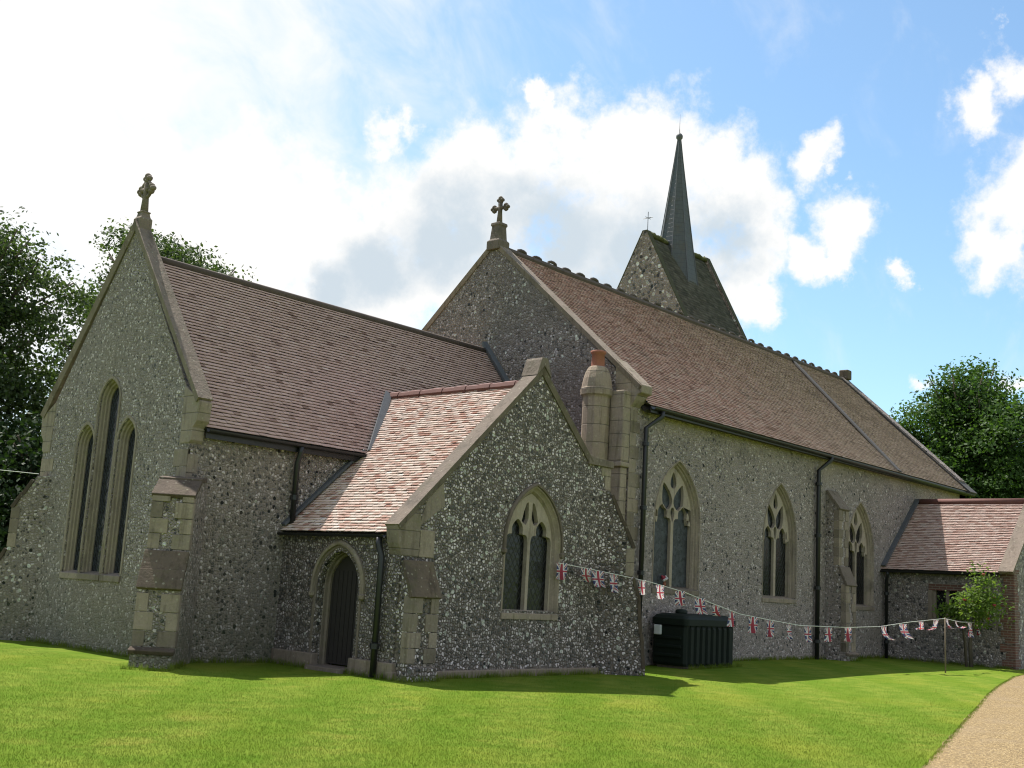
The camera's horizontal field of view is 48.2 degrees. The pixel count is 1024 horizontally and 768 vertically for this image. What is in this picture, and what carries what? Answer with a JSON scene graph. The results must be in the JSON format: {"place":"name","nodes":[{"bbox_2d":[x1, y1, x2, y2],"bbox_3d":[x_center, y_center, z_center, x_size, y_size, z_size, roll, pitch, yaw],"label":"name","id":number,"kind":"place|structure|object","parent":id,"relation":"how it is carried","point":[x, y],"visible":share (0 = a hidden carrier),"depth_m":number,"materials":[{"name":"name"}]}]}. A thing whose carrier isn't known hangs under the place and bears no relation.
{"place":"outdoors","nodes":[
{"label":"outdoors","id":0,"kind":"place"},
{"bbox_2d":[0,635,1023,767],"bbox_3d":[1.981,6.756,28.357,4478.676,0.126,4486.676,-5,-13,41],"label":"lawn","id":1,"kind":"structure","parent":0,"point":[922,674],"depth_m":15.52,"materials":[{"name":"green plant"}]},
{"bbox_2d":[0,410,42,552],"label":"yew tree","id":2,"kind":"object","parent":1,"relation":"on","point":[17,455],"visible":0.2,"depth_m":30.99,"materials":[{"name":"green plant"}]},
{"bbox_2d":[0,206,98,487],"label":"sycamore tree","id":3,"kind":"object","parent":1,"relation":"on","point":[15,394],"visible":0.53,"depth_m":36.94,"materials":[{"name":"green plant"}]},
{"bbox_2d":[33,218,257,394],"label":"sycamore tree","id":4,"kind":"object","parent":1,"relation":"on","point":[181,253],"visible":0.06,"depth_m":44.33,"materials":[{"name":"green plant"}]},
{"bbox_2d":[0,129,1023,681],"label":"church","id":5,"kind":"structure","parent":1,"relation":"on","point":[234,467],"depth_m":23.22,"materials":[{"name":"stone"}]},
{"bbox_2d":[59,421,94,578],"bbox_3d":[-8.392,2.267,22.511,0.750,3.081,0.326,-5,-13,41],"label":"window","id":6,"kind":"structure","parent":5,"relation":"in","point":[86,441],"depth_m":22.61,"materials":[{"name":"stone"}]},
{"bbox_2d":[76,376,121,580],"bbox_3d":[-7.811,1.794,22.099,0.850,3.935,0.326,-5,-13,41],"label":"window","id":7,"kind":"structure","parent":5,"relation":"in","point":[111,401],"depth_m":22.20,"materials":[{"name":"stone"}]},
{"bbox_2d":[99,415,136,581],"bbox_3d":[-7.248,2.138,21.517,0.750,3.121,0.326,-5,-13,41],"label":"window","id":8,"kind":"structure","parent":5,"relation":"in","point":[128,437],"depth_m":21.60,"materials":[{"name":"stone"}]},
{"bbox_2d":[325,556,357,665],"bbox_3d":[-2.931,4.027,20.464,0.980,1.940,0.052,-5,-13,41],"label":"door","id":9,"kind":"structure","parent":5,"relation":"in","point":[340,639],"depth_m":20.52,"materials":[{"name":"brown wood"}]},
{"bbox_2d":[500,483,564,619],"bbox_3d":[0.322,3.205,22.079,0.381,2.612,1.850,-5,-13,41],"label":"window","id":10,"kind":"structure","parent":5,"relation":"in","point":[533,541],"depth_m":22.22,"materials":[{"name":"stone"}]},
{"bbox_2d":[661,575,667,585],"bbox_3d":[3.688,4.746,27.642,0.146,0.257,0.198,-5,-13,41],"label":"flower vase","id":11,"kind":"object","parent":5,"relation":"on","point":[664,578],"visible":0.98,"depth_m":27.60,"materials":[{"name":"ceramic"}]},
{"bbox_2d":[651,460,700,595],"bbox_3d":[3.938,3.484,28.036,0.330,3.265,2.060,-5,-13,41],"label":"window","id":12,"kind":"structure","parent":5,"relation":"in","point":[677,517],"depth_m":28.30,"materials":[{"name":"grey glass"}]},
{"bbox_2d":[556,563,980,641],"bbox_3d":[7.939,5.560,27.800,18.100,1.381,1.570,12,-13,-42],"label":"bunting","id":13,"kind":"object","parent":5,"relation":"hanging from","point":[598,581],"visible":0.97,"depth_m":24.98,"materials":[{"name":"white"}]},
{"bbox_2d":[762,482,796,603],"bbox_3d":[7.327,4.385,31.821,0.330,3.315,1.940,-5,-13,41],"label":"window","id":14,"kind":"structure","parent":5,"relation":"in","point":[779,553],"depth_m":32.11,"materials":[{"name":"beige glass"}]},
{"bbox_2d":[848,502,873,610],"bbox_3d":[10.701,5.318,35.585,0.330,3.336,1.940,-5,-13,41],"label":"window","id":15,"kind":"structure","parent":5,"relation":"in","point":[861,548],"depth_m":35.98,"materials":[{"name":"beige glass"}]},
{"bbox_2d":[927,583,966,623],"bbox_3d":[13.429,6.768,35.297,1.240,1.180,0.230,-5,-13,41],"label":"window","id":16,"kind":"structure","parent":5,"relation":"in","point":[934,590],"depth_m":35.46,"materials":[{"name":"black glass"}]},
{"bbox_2d":[652,609,735,668],"bbox_3d":[4.282,6.022,27.017,1.000,1.380,2.290,-5,-13,41],"label":"oil tank","id":17,"kind":"object","parent":1,"relation":"on","point":[683,639],"visible":0.95,"depth_m":26.37,"materials":[{"name":"green plastic"}]},
{"bbox_2d":[944,617,945,672],"bbox_3d":[11.220,6.862,29.667,0.041,1.610,0.066,0,-11,19],"label":"stake","id":18,"kind":"object","parent":1,"relation":"on","point":[945,643],"visible":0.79,"depth_m":29.67,"materials":[{"name":"brown wood"}]},
{"bbox_2d":[889,353,1023,498],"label":"chestnut tree","id":19,"kind":"object","parent":1,"relation":"on","point":[973,420],"visible":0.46,"depth_m":55.54,"materials":[{"name":"green plant"}]},
{"bbox_2d":[931,560,1015,666],"bbox_3d":[13.554,6.770,33.634,2.166,3.228,1.906,-5,-13,41],"label":"small tree","id":20,"kind":"object","parent":1,"relation":"on","point":[974,594],"visible":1,"depth_m":33.52,"materials":[{"name":"green plant"}]},
{"bbox_2d":[0,0,1023,442],"label":"sky","id":21,"kind":"structure","parent":0,"point":[854,169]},
{"bbox_2d":[921,675,1023,767],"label":"gravel path","id":22,"kind":"structure","parent":0,"point":[990,734],"depth_m":15.39,"materials":[{"name":"beige gravel"}]}
]}

